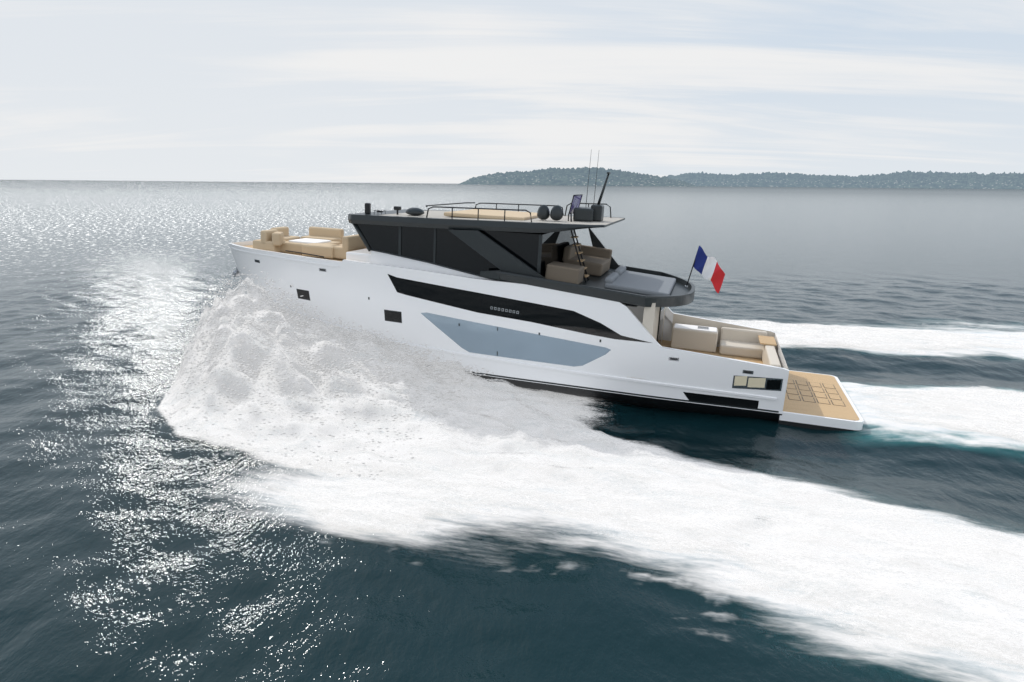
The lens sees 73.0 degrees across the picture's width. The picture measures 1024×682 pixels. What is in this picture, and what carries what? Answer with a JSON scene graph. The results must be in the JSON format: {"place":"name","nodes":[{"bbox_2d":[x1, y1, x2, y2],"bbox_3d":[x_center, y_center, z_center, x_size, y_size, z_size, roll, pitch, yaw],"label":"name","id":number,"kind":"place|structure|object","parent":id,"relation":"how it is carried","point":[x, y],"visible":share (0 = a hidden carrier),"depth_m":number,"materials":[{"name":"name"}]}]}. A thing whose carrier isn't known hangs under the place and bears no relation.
{"place":"outdoors","nodes":[
{"label":"outdoors","id":0,"kind":"place"},
{"bbox_2d":[0,180,1023,681],"bbox_3d":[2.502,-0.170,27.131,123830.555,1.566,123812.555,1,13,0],"label":"sea","id":1,"kind":"structure","parent":0,"point":[134,546],"depth_m":15.65,"materials":[{"name":"liquid"}]},
{"bbox_2d":[229,149,863,430],"bbox_3d":[-0.085,-2.145,23.016,21.647,8.437,5.700,7,14,15],"label":"yacht","id":2,"kind":"object","parent":1,"relation":"on","point":[541,300],"visible":0.81,"depth_m":20.78,"materials":[{"name":"white"}]},
{"bbox_2d":[146,270,1023,667],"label":"spray","id":3,"kind":"object","parent":1,"relation":"on","point":[262,374],"visible":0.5,"depth_m":15.52,"materials":[{"name":"white liquid"}]},
{"bbox_2d":[0,0,1023,183],"label":"sky","id":4,"kind":"structure","parent":0,"point":[333,91],"materials":[{"name":"white"}]},
{"bbox_2d":[459,167,1023,188],"bbox_3d":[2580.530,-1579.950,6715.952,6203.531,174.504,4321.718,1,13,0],"label":"headland","id":5,"kind":"structure","parent":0,"point":[903,179],"depth_m":6029.53,"materials":[{"name":"green plant"}]}
]}

